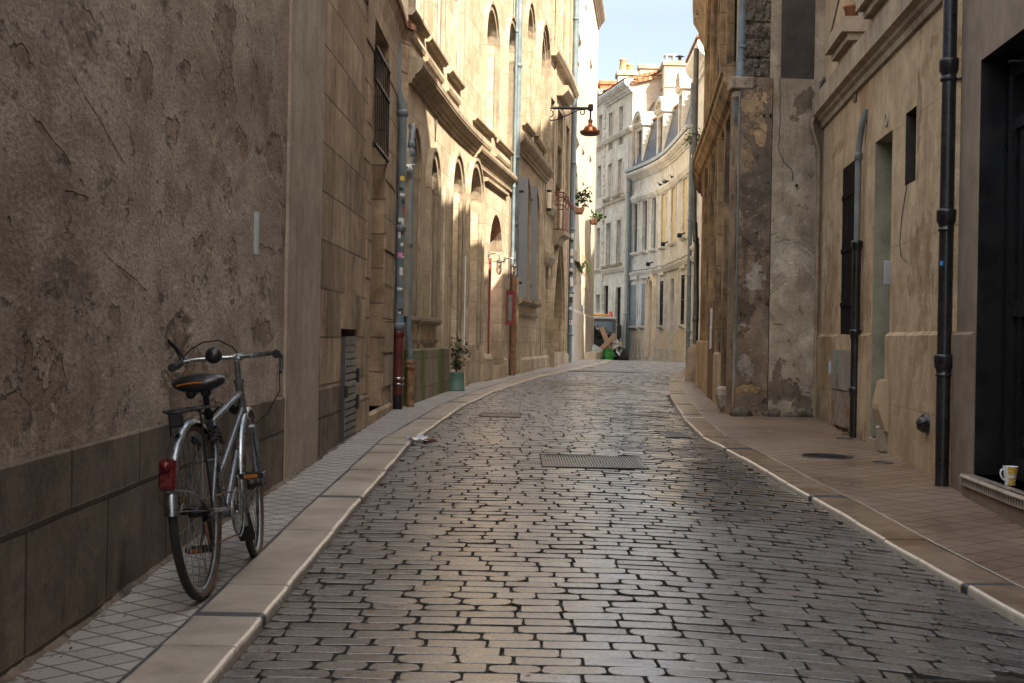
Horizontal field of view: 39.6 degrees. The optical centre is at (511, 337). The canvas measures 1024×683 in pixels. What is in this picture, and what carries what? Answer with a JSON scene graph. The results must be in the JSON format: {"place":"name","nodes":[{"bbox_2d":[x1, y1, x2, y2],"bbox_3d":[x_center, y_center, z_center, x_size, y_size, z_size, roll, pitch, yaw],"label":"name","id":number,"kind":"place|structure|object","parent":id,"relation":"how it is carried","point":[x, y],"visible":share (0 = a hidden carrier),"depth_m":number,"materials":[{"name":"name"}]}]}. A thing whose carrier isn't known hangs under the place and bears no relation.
{"place":"outdoors","nodes":[
{"label":"outdoors","id":0,"kind":"place"},
{"bbox_2d":[7,359,600,682],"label":"pavement","id":1,"kind":"structure","parent":0,"point":[113,645],"depth_m":5.61,"materials":[{"name":"stone"}]},
{"bbox_2d":[0,409,392,682],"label":"wall foot mortar","id":2,"kind":"object","parent":1,"relation":"on","point":[30,661],"depth_m":5.42,"materials":[{"name":"concrete"}]},
{"bbox_2d":[0,0,415,676],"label":"rendered house","id":3,"kind":"structure","parent":1,"relation":"on","point":[154,154],"depth_m":6.17,"materials":[{"name":"paint"}]},
{"bbox_2d":[254,212,258,254],"bbox_3d":[-1.451,-0.590,8.078,0.023,0.242,0.035,1,0,0],"label":"metal channel","id":4,"kind":"object","parent":3,"relation":"attached to","point":[256,233],"visible":1,"depth_m":8.06,"materials":[{"name":"metal"}]},
{"bbox_2d":[340,336,360,440],"bbox_3d":[-1.377,0.419,12.078,0.080,0.853,1.033,1,0,0],"label":"louvre door","id":5,"kind":"structure","parent":3,"relation":"in","point":[349,398],"depth_m":11.97,"materials":[{"name":"metal"}]},
{"bbox_2d":[390,161,396,403],"bbox_3d":[-1.335,-0.583,15.907,0.045,2.782,0.058,1,0,-23],"label":"conduit","id":6,"kind":"object","parent":3,"relation":"attached to","point":[394,255],"visible":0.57,"depth_m":15.89,"materials":[{"name":"metal"}]},
{"bbox_2d":[393,37,408,408],"bbox_3d":[-1.286,-1.278,16.011,0.197,4.192,0.129,1,0,-15],"label":"downpipe","id":7,"kind":"object","parent":3,"relation":"attached to","point":[401,230],"visible":0.94,"depth_m":15.97,"materials":[{"name":"metal"}]},
{"bbox_2d":[406,164,416,171],"bbox_3d":[-1.218,-1.936,16.273,0.255,0.110,0.108,1,0,0],"label":"vent terminal","id":8,"kind":"object","parent":3,"relation":"attached to","point":[408,167],"visible":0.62,"depth_m":16.23,"materials":[{"name":"white plastic"}]},
{"bbox_2d":[158,339,283,600],"bbox_3d":[-1.249,0.492,5.954,0.508,1.041,1.751,-5,0,2],"label":"bicycle","id":9,"kind":"object","parent":1,"relation":"on","point":[206,435],"visible":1,"depth_m":5.69,"materials":[{"name":"metal"}]},
{"bbox_2d":[401,0,483,426],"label":"curved stone house","id":10,"kind":"structure","parent":1,"relation":"on","point":[440,80],"depth_m":19.18,"materials":[{"name":"stone"}]},
{"bbox_2d":[405,123,415,406],"bbox_3d":[-1.163,-0.842,16.487,0.150,3.318,0.261,1,0,0],"label":"downpipe","id":11,"kind":"object","parent":10,"relation":"attached to","point":[410,365],"visible":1,"depth_m":16.38,"materials":[{"name":"metal"}]},
{"bbox_2d":[434,113,437,141],"bbox_3d":[-1.014,-3.037,19.027,0.013,0.859,0.577,1,0,4],"label":"wall cable","id":12,"kind":"object","parent":10,"relation":"attached to","point":[435,126],"depth_m":18.98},
{"bbox_2d":[464,256,465,345],"bbox_3d":[-0.740,-0.566,22.209,0.026,1.406,0.026,1,0,-23],"label":"cable trunking","id":13,"kind":"object","parent":10,"relation":"attached to","point":[464,300],"visible":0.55,"depth_m":22.20,"materials":[{"name":"white plastic"}]},
{"bbox_2d":[447,337,470,390],"bbox_3d":[-0.804,0.382,20.585,0.442,0.790,0.329,1,0,0],"label":"potted tree","id":14,"kind":"object","parent":1,"relation":"on","point":[456,381],"visible":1,"depth_m":20.52,"materials":[{"name":"green plant"}]},
{"bbox_2d":[462,0,518,396],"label":"arched door house","id":15,"kind":"structure","parent":1,"relation":"on","point":[492,178],"depth_m":25.02,"materials":[{"name":"stone"}]},
{"bbox_2d":[487,258,491,353],"bbox_3d":[-0.568,-0.863,25.837,0.400,2.724,1.704,1,0,0],"label":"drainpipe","id":16,"kind":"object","parent":15,"relation":"in","point":[490,259],"depth_m":24.99,"materials":[{"name":"metal"}]},
{"bbox_2d":[488,252,504,274],"bbox_3d":[-0.272,-1.286,24.815,0.314,0.406,0.220,1,0,0],"label":"wall lantern","id":17,"kind":"object","parent":15,"relation":"attached to","point":[499,266],"depth_m":24.79,"materials":[{"name":"silver metal"}]},
{"bbox_2d":[506,290,514,324],"bbox_3d":[-0.030,-0.560,27.104,0.168,0.656,0.058,1,0,5],"label":"menu board","id":18,"kind":"object","parent":15,"relation":"attached to","point":[510,307],"visible":1,"depth_m":27.09,"materials":[{"name":"red paint"}]},
{"bbox_2d":[503,257,517,277],"bbox_3d":[-0.009,-1.310,26.776,0.314,0.405,0.220,1,0,0],"label":"wall lantern","id":19,"kind":"object","parent":15,"relation":"attached to","point":[514,266],"depth_m":26.75,"materials":[{"name":"silver metal"}]},
{"bbox_2d":[508,193,518,278],"bbox_3d":[0.026,-1.952,27.831,0.056,1.663,0.918,1,0,10],"label":"wall cable","id":20,"kind":"object","parent":15,"relation":"attached to","point":[509,233],"depth_m":27.38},
{"bbox_2d":[511,0,518,264],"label":"downpipe","id":21,"kind":"object","parent":15,"relation":"attached to","point":[514,128],"visible":0.95,"depth_m":27.42,"materials":[{"name":"metal"}]},
{"bbox_2d":[509,0,522,375],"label":"downpipe","id":22,"kind":"object","parent":15,"relation":"attached to","point":[512,353],"visible":0.54,"depth_m":27.71,"materials":[{"name":"metal"}]},
{"bbox_2d":[509,0,578,373],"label":"gothic door house","id":23,"kind":"structure","parent":1,"relation":"on","point":[548,81],"depth_m":33.41,"materials":[{"name":"stone"}]},
{"bbox_2d":[546,190,551,210],"bbox_3d":[0.879,-3.243,33.750,0.120,0.491,0.120,1,0,0],"label":"tube lamp","id":24,"kind":"object","parent":23,"relation":"attached to","point":[549,192],"visible":1,"depth_m":33.70,"materials":[{"name":"beige paint"}]},
{"bbox_2d":[567,0,578,362],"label":"downpipe","id":25,"kind":"object","parent":23,"relation":"attached to","point":[572,191],"visible":0.93,"depth_m":40.49,"materials":[{"name":"metal"}]},
{"bbox_2d":[550,104,600,135],"bbox_3d":[1.407,-5.137,33.566,1.383,0.735,0.494,1,0,0],"label":"street lamp","id":26,"kind":"object","parent":23,"relation":"attached to","point":[590,129],"visible":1,"depth_m":33.53,"materials":[{"name":"metal"}]},
{"bbox_2d":[572,10,579,361],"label":"downpipe","id":27,"kind":"object","parent":23,"relation":"attached to","point":[574,203],"visible":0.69,"depth_m":40.82,"materials":[{"name":"metal"}]},
{"bbox_2d":[573,0,604,360],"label":"rendered corner house","id":28,"kind":"structure","parent":1,"relation":"on","point":[592,16],"depth_m":49.95,"materials":[{"name":"paint"}]},
{"bbox_2d":[575,261,584,275],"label":"fern","id":29,"kind":"object","parent":28,"relation":"attached to","point":[579,266],"visible":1,"depth_m":42.98,"materials":[{"name":"green plant"}]},
{"bbox_2d":[581,305,583,322],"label":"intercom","id":30,"kind":"object","parent":28,"relation":"attached to","point":[582,307],"visible":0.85,"depth_m":48.05,"materials":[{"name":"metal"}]},
{"bbox_2d":[575,187,592,214],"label":"planter","id":31,"kind":"object","parent":28,"relation":"attached to","point":[579,210],"visible":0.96,"depth_m":42.95,"materials":[{"name":"ceramic"}]},
{"bbox_2d":[584,260,591,274],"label":"fern","id":32,"kind":"object","parent":28,"relation":"attached to","point":[587,265],"visible":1,"depth_m":48.28,"materials":[{"name":"green plant"}]},
{"bbox_2d":[589,209,605,224],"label":"planter","id":33,"kind":"object","parent":28,"relation":"attached to","point":[595,220],"visible":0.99,"depth_m":53.47,"materials":[{"name":"ceramic"}]},
{"bbox_2d":[600,333,616,350],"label":"plank","id":34,"kind":"object","parent":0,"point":[610,339],"visible":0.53,"depth_m":56.46,"materials":[{"name":"brown wood"}]},
{"bbox_2d":[218,360,1023,682],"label":"road","id":35,"kind":"structure","parent":0,"point":[1004,678],"depth_m":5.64,"materials":[{"name":"stone"}]},
{"bbox_2d":[121,359,611,682],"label":"kerb","id":36,"kind":"structure","parent":35,"relation":"on","point":[213,639],"depth_m":5.98,"materials":[{"name":"stone"}]},
{"bbox_2d":[116,360,601,682],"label":"kerb joint","id":37,"kind":"object","parent":36,"relation":"on","point":[151,653],"visible":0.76,"depth_m":5.98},
{"bbox_2d":[407,434,429,440],"bbox_3d":[-0.796,0.846,12.049,0.191,0.056,0.189,1,0,0],"label":"plastic film","id":38,"kind":"object","parent":36,"relation":"on","point":[422,437],"visible":0.96,"depth_m":12.04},
{"bbox_2d":[424,438,435,442],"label":"crumpled litter","id":39,"kind":"object","parent":35,"relation":"on","point":[430,440],"visible":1,"depth_m":11.99,"materials":[{"name":"paper"}]},
{"bbox_2d":[480,412,519,417],"bbox_3d":[-0.130,0.867,15.675,0.430,0.037,0.650,1,0,0],"label":"access cover","id":40,"kind":"object","parent":35,"relation":"on","point":[500,415],"visible":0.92,"depth_m":15.65,"materials":[{"name":"metal"}]},
{"bbox_2d":[10,381,1022,680],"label":"street grit","id":41,"kind":"object","parent":35,"relation":"on","point":[318,567],"visible":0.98,"depth_m":5.17,"materials":[{"name":"grey stone"}]},
{"bbox_2d":[541,455,646,470],"bbox_3d":[0.604,0.952,10.750,0.760,0.048,0.800,1,0,0],"label":"access cover","id":42,"kind":"object","parent":35,"relation":"on","point":[626,463],"visible":0.99,"depth_m":10.70,"materials":[{"name":"metal"}]},
{"bbox_2d":[592,344,602,353],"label":"rubbish bag","id":43,"kind":"object","parent":35,"relation":"on","point":[595,347],"visible":0.19,"depth_m":56.27,"materials":[{"name":"plastic"}]},
{"bbox_2d":[594,334,611,346],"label":"wheelie bin","id":44,"kind":"object","parent":35,"relation":"on","point":[598,342],"visible":0.12,"depth_m":57.85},
{"bbox_2d":[594,325,606,336],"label":"rubbish bag","id":45,"kind":"object","parent":44,"relation":"on","point":[596,330],"visible":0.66,"depth_m":57.81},
{"bbox_2d":[595,331,612,338],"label":"rubbish bag","id":46,"kind":"object","parent":44,"relation":"on","point":[609,333],"visible":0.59,"depth_m":57.80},
{"bbox_2d":[593,80,616,316],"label":"sliver house","id":47,"kind":"structure","parent":35,"relation":"on","point":[603,86],"depth_m":68.00,"materials":[{"name":"beige stone"}]},
{"bbox_2d":[571,370,638,372],"bbox_3d":[2.087,0.789,33.000,1.600,0.006,1.200,1,0,0],"label":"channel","id":48,"kind":"object","parent":35,"relation":"on","point":[601,371],"visible":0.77,"depth_m":32.89,"materials":[{"name":"stone"}]},
{"bbox_2d":[599,326,612,350],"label":"plank","id":49,"kind":"object","parent":35,"relation":"on","point":[604,333],"visible":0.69,"depth_m":56.58,"materials":[{"name":"brown wood"}]},
{"bbox_2d":[593,311,621,341],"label":"refuse truck","id":50,"kind":"object","parent":35,"relation":"on","point":[608,323],"visible":0.2,"depth_m":60.26,"materials":[{"name":"grey metal"}]},
{"bbox_2d":[602,348,615,359],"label":"shopping bag","id":51,"kind":"object","parent":35,"relation":"on","point":[608,354],"visible":1,"depth_m":56.06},
{"bbox_2d":[613,340,618,349],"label":"cardboard box","id":52,"kind":"object","parent":35,"relation":"on","point":[615,343],"visible":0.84,"depth_m":56.67,"materials":[{"name":"white cardboard"}]},
{"bbox_2d":[613,346,628,359],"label":"rubbish bag","id":53,"kind":"object","parent":35,"relation":"on","point":[620,353],"visible":0.66,"depth_m":56.31,"materials":[{"name":"plastic"}]},
{"bbox_2d":[598,54,686,347],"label":"two window house","id":54,"kind":"structure","parent":35,"relation":"on","point":[627,96],"depth_m":64.00,"materials":[{"name":"stone"}]},
{"bbox_2d":[606,286,607,316],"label":"window","id":55,"kind":"structure","parent":54,"relation":"in","point":[606,286],"depth_m":66.45,"materials":[{"name":"black glass"}]},
{"bbox_2d":[608,223,610,264],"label":"window","id":56,"kind":"structure","parent":54,"relation":"in","point":[610,223],"depth_m":66.13,"materials":[{"name":"grey glass"}]},
{"bbox_2d":[611,113,612,148],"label":"window","id":57,"kind":"structure","parent":54,"relation":"in","point":[612,113],"depth_m":66.00,"materials":[{"name":"grey glass"}]},
{"bbox_2d":[617,287,620,341],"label":"window","id":58,"kind":"structure","parent":54,"relation":"in","point":[619,289],"depth_m":64.27,"materials":[{"name":"black glass"}]},
{"bbox_2d":[618,220,620,262],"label":"window","id":59,"kind":"structure","parent":54,"relation":"in","point":[620,220],"depth_m":64.27,"materials":[{"name":"grey glass"}]},
{"bbox_2d":[621,107,622,143],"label":"window","id":60,"kind":"structure","parent":54,"relation":"in","point":[622,107],"depth_m":64.20,"materials":[{"name":"grey glass"}]},
{"bbox_2d":[624,73,693,360],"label":"mansard house","id":61,"kind":"structure","parent":35,"relation":"on","point":[658,305],"depth_m":57.33,"materials":[{"name":"beige stone"}]},
{"bbox_2d":[623,139,628,348],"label":"downpipe","id":62,"kind":"object","parent":61,"relation":"attached to","point":[625,249],"visible":0.94,"depth_m":61.90,"materials":[{"name":"metal"}]},
{"bbox_2d":[626,178,631,353],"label":"downpipe","id":63,"kind":"object","parent":61,"relation":"attached to","point":[628,264],"visible":0.89,"depth_m":61.66,"materials":[{"name":"metal"}]},
{"bbox_2d":[632,339,637,357],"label":"wall hatch","id":64,"kind":"object","parent":61,"relation":"attached to","point":[635,348],"depth_m":60.67,"materials":[{"name":"metal"}]},
{"bbox_2d":[634,204,637,251],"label":"window","id":65,"kind":"structure","parent":61,"relation":"in","point":[636,205],"depth_m":61.59,"materials":[{"name":"grey glass"}]},
{"bbox_2d":[644,201,646,249],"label":"window","id":66,"kind":"structure","parent":61,"relation":"in","point":[645,241],"depth_m":60.14,"materials":[{"name":"grey glass"}]},
{"bbox_2d":[653,198,655,247],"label":"window","id":67,"kind":"structure","parent":61,"relation":"in","point":[654,198],"depth_m":58.77,"materials":[{"name":"grey glass"}]},
{"bbox_2d":[630,255,686,271],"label":"wall cable","id":68,"kind":"object","parent":61,"relation":"attached to","point":[660,266],"depth_m":56.11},
{"bbox_2d":[659,281,662,324],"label":"window","id":69,"kind":"structure","parent":61,"relation":"in","point":[661,283],"depth_m":56.85,"materials":[{"name":"black glass"}]},
{"bbox_2d":[662,193,665,241],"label":"blocked window","id":70,"kind":"structure","parent":61,"relation":"in","point":[664,195],"depth_m":56.94,"materials":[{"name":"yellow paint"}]},
{"bbox_2d":[672,187,675,240],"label":"blocked window","id":71,"kind":"structure","parent":61,"relation":"in","point":[674,189],"depth_m":54.62,"materials":[{"name":"yellow paint"}]},
{"bbox_2d":[680,275,684,323],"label":"window","id":72,"kind":"structure","parent":61,"relation":"in","point":[682,277],"depth_m":51.24,"materials":[{"name":"black glass"}]},
{"bbox_2d":[684,178,686,234],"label":"blocked window","id":73,"kind":"structure","parent":61,"relation":"in","point":[685,181],"depth_m":51.35,"materials":[{"name":"yellow paint"}]},
{"bbox_2d":[685,80,692,353],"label":"downpipe","id":74,"kind":"object","parent":61,"relation":"attached to","point":[688,306],"visible":0.62,"depth_m":48.53,"materials":[{"name":"metal"}]},
{"bbox_2d":[635,360,685,361],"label":"kerb","id":75,"kind":"structure","parent":35,"relation":"on","point":[656,360],"depth_m":56.27,"materials":[{"name":"stone"}]},
{"bbox_2d":[659,432,691,438],"bbox_3d":[1.524,0.924,13.300,0.240,0.037,0.600,1,0,0],"label":"drain grate","id":76,"kind":"object","parent":35,"relation":"on","point":[674,435],"visible":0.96,"depth_m":13.21,"materials":[{"name":"metal"}]},
{"bbox_2d":[669,368,1023,626],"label":"kerb","id":77,"kind":"structure","parent":35,"relation":"on","point":[1001,596],"depth_m":7.64,"materials":[{"name":"stone"}]},
{"bbox_2d":[681,380,1023,587],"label":"kerb joint","id":78,"kind":"object","parent":77,"relation":"on","point":[866,505],"visible":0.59,"depth_m":8.08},
{"bbox_2d":[911,679,1023,682],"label":"drain grate","id":79,"kind":"object","parent":35,"relation":"on","point":[947,681],"visible":1,"depth_m":4.48,"materials":[{"name":"black paint"}]},
{"bbox_2d":[597,0,697,80],"label":"sky","id":80,"kind":"structure","parent":0,"point":[636,31],"materials":[{"name":"blue"}]},
{"bbox_2d":[682,377,1023,586],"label":"pavement","id":81,"kind":"structure","parent":0,"point":[922,504],"depth_m":9.47,"materials":[{"name":"stone"}]},
{"bbox_2d":[685,344,695,380],"bbox_3d":[3.412,0.497,26.300,0.418,0.730,0.440,1,0,0],"label":"guard stone","id":82,"kind":"object","parent":81,"relation":"on","point":[690,369],"visible":0.41,"depth_m":26.16,"materials":[{"name":"stone"}]},
{"bbox_2d":[707,301,714,398],"bbox_3d":[2.743,0.179,19.614,0.083,1.321,0.900,1,0,3],"label":"plywood board","id":83,"kind":"object","parent":81,"relation":"on","point":[711,320],"visible":0.75,"depth_m":19.41,"materials":[{"name":"brown wood"}]},
{"bbox_2d":[715,386,725,411],"bbox_3d":[2.630,0.736,16.600,0.497,0.310,0.601,1,0,0],"label":"guard stone","id":84,"kind":"object","parent":81,"relation":"on","point":[720,394],"visible":0.25,"depth_m":16.47,"materials":[{"name":"stone"}]},
{"bbox_2d":[693,0,824,456],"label":"blackened house","id":85,"kind":"structure","parent":81,"relation":"on","point":[784,52],"depth_m":15.88,"materials":[{"name":"stone"}]},
{"bbox_2d":[691,48,699,343],"bbox_3d":[3.465,-2.314,26.838,0.222,6.251,0.136,1,0,-32],"label":"downpipe","id":86,"kind":"object","parent":85,"relation":"attached to","point":[695,128],"visible":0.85,"depth_m":26.78,"materials":[{"name":"metal"}]},
{"bbox_2d":[695,222,698,340],"bbox_3d":[3.434,-0.667,26.575,0.077,2.955,0.162,1,0,35],"label":"wall cable","id":87,"kind":"object","parent":85,"relation":"attached to","point":[697,273],"depth_m":26.60,"materials":[{"name":"metal"}]},
{"bbox_2d":[734,91,740,388],"bbox_3d":[2.504,-1.077,15.800,0.024,3.311,0.028,1,0,0],"label":"corner pipe","id":88,"kind":"object","parent":85,"relation":"attached to","point":[737,236],"visible":1,"depth_m":15.79,"materials":[{"name":"metal"}]},
{"bbox_2d":[727,0,753,124],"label":"downpipe","id":89,"kind":"object","parent":85,"relation":"attached to","point":[738,81],"visible":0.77,"depth_m":15.83,"materials":[{"name":"metal"}]},
{"bbox_2d":[800,453,852,458],"bbox_3d":[2.481,0.940,11.220,0.414,0.017,0.414,1,0,0],"label":"manhole cover","id":90,"kind":"object","parent":81,"relation":"on","point":[824,456],"visible":1,"depth_m":11.20,"materials":[{"name":"metal"}]},
{"bbox_2d":[834,426,848,434],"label":"dead leaves","id":91,"kind":"object","parent":81,"relation":"on","point":[845,431],"visible":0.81,"depth_m":13.43,"materials":[{"name":"brown plant"}]},
{"bbox_2d":[872,461,893,463],"bbox_3d":[2.825,0.955,10.840,0.162,0.012,0.162,1,0,0],"label":"manhole cover","id":92,"kind":"object","parent":81,"relation":"on","point":[884,462],"visible":1,"depth_m":10.82,"materials":[{"name":"metal"}]},
{"bbox_2d":[812,0,1023,551],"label":"tan house","id":93,"kind":"structure","parent":81,"relation":"on","point":[882,58],"depth_m":11.74,"materials":[{"name":"beige paint"}]},
{"bbox_2d":[810,78,823,416],"bbox_3d":[3.377,-1.000,15.832,0.164,3.785,0.094,1,0,0],"label":"conduit","id":94,"kind":"object","parent":93,"relation":"attached to","point":[816,141],"visible":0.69,"depth_m":15.84,"materials":[{"name":"metal"}]},
{"bbox_2d":[819,76,825,89],"bbox_3d":[3.450,-2.725,15.781,0.097,0.358,0.042,1,0,0],"label":"cable loop","id":95,"kind":"object","parent":94,"relation":"attached to","point":[821,83],"visible":0.36,"depth_m":15.77,"materials":[{"name":"black rubber"}]},
{"bbox_2d":[828,349,849,427],"bbox_3d":[3.257,0.503,14.193,0.075,0.754,0.925,1,0,5],"label":"meter cabinet","id":96,"kind":"object","parent":93,"relation":"attached to","point":[839,367],"visible":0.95,"depth_m":14.00,"materials":[{"name":"metal"}]},
{"bbox_2d":[843,3,857,15],"bbox_3d":[3.157,-3.013,13.226,0.156,0.150,0.156,1,0,0],"label":"flower pot","id":97,"kind":"object","parent":93,"relation":"on","point":[849,9],"visible":0.6,"depth_m":13.17,"materials":[{"name":"ceramic"}]},
{"bbox_2d":[853,92,856,102],"bbox_3d":[3.297,-2.319,13.622,0.030,0.130,0.120,1,0,0],"label":"wall vent","id":98,"kind":"object","parent":93,"relation":"attached to","point":[854,97],"depth_m":13.62,"materials":[{"name":"brown"}]},
{"bbox_2d":[849,108,867,437],"bbox_3d":[3.180,-0.579,13.047,0.101,3.022,0.197,1,0,-13],"label":"downpipe","id":99,"kind":"object","parent":93,"relation":"attached to","point":[856,246],"visible":0.96,"depth_m":13.06,"materials":[{"name":"black metal"}]},
{"bbox_2d":[872,378,888,451],"bbox_3d":[3.043,0.638,11.688,0.115,0.589,0.320,1,0,4],"label":"stone","id":100,"kind":"object","parent":93,"relation":"attached to","point":[880,404],"visible":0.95,"depth_m":11.60,"materials":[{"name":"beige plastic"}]},
{"bbox_2d":[884,113,888,126],"bbox_3d":[3.161,-1.834,12.006,0.020,0.124,0.124,1,0,4],"label":"round plaque","id":101,"kind":"object","parent":93,"relation":"attached to","point":[886,118],"visible":1,"depth_m":11.97,"materials":[{"name":"stone"}]},
{"bbox_2d":[884,261,890,284],"bbox_3d":[3.147,-0.531,11.766,0.140,0.200,0.030,1,0,-4],"label":"intercom","id":102,"kind":"object","parent":93,"relation":"attached to","point":[887,264],"visible":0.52,"depth_m":11.75,"materials":[{"name":"metal"}]},
{"bbox_2d":[899,180,907,261],"bbox_3d":[3.086,-0.905,11.204,0.006,0.646,0.312,1,0,4],"label":"thin wire","id":103,"kind":"object","parent":93,"relation":"attached to","point":[901,221],"visible":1,"depth_m":11.27,"materials":[{"name":"metal"}]},
{"bbox_2d":[916,413,929,434],"bbox_3d":[2.916,0.618,10.095,0.085,0.160,0.158,1,0,0],"label":"fire riser cap","id":104,"kind":"object","parent":93,"relation":"attached to","point":[922,423],"visible":1,"depth_m":10.05,"materials":[{"name":"black metal"}]},
{"bbox_2d":[934,0,961,486],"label":"downpipe","id":105,"kind":"object","parent":93,"relation":"attached to","point":[946,211],"visible":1,"depth_m":9.41,"materials":[{"name":"black metal"}]},
{"bbox_2d":[950,0,1023,583],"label":"shop house","id":106,"kind":"structure","parent":81,"relation":"on","point":[987,428],"depth_m":8.91,"materials":[{"name":"black paint"}]},
{"bbox_2d":[999,466,1017,484],"bbox_3d":[2.895,0.806,8.283,0.103,0.108,0.090,1,0,23],"label":"mug","id":107,"kind":"object","parent":106,"relation":"on","point":[1010,474],"visible":1,"depth_m":8.25,"materials":[{"name":"ceramic"}]},
{"bbox_2d":[1002,55,1023,481],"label":"door","id":108,"kind":"structure","parent":106,"relation":"in","point":[1013,400],"depth_m":8.78,"materials":[{"name":"black paint"}]},
{"label":"ground","id":109,"kind":"structure","parent":0,"visible":0},
{"bbox_2d":[685,35,704,341],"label":"corner house","id":110,"kind":"structure","parent":109,"relation":"on","point":[689,60],"depth_m":46.47,"materials":[{"name":"beige stone"}]},
{"bbox_2d":[682,125,701,145],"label":"plant","id":111,"kind":"object","parent":110,"relation":"attached to","point":[688,139],"visible":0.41,"depth_m":44.55,"materials":[{"name":"green plant"}]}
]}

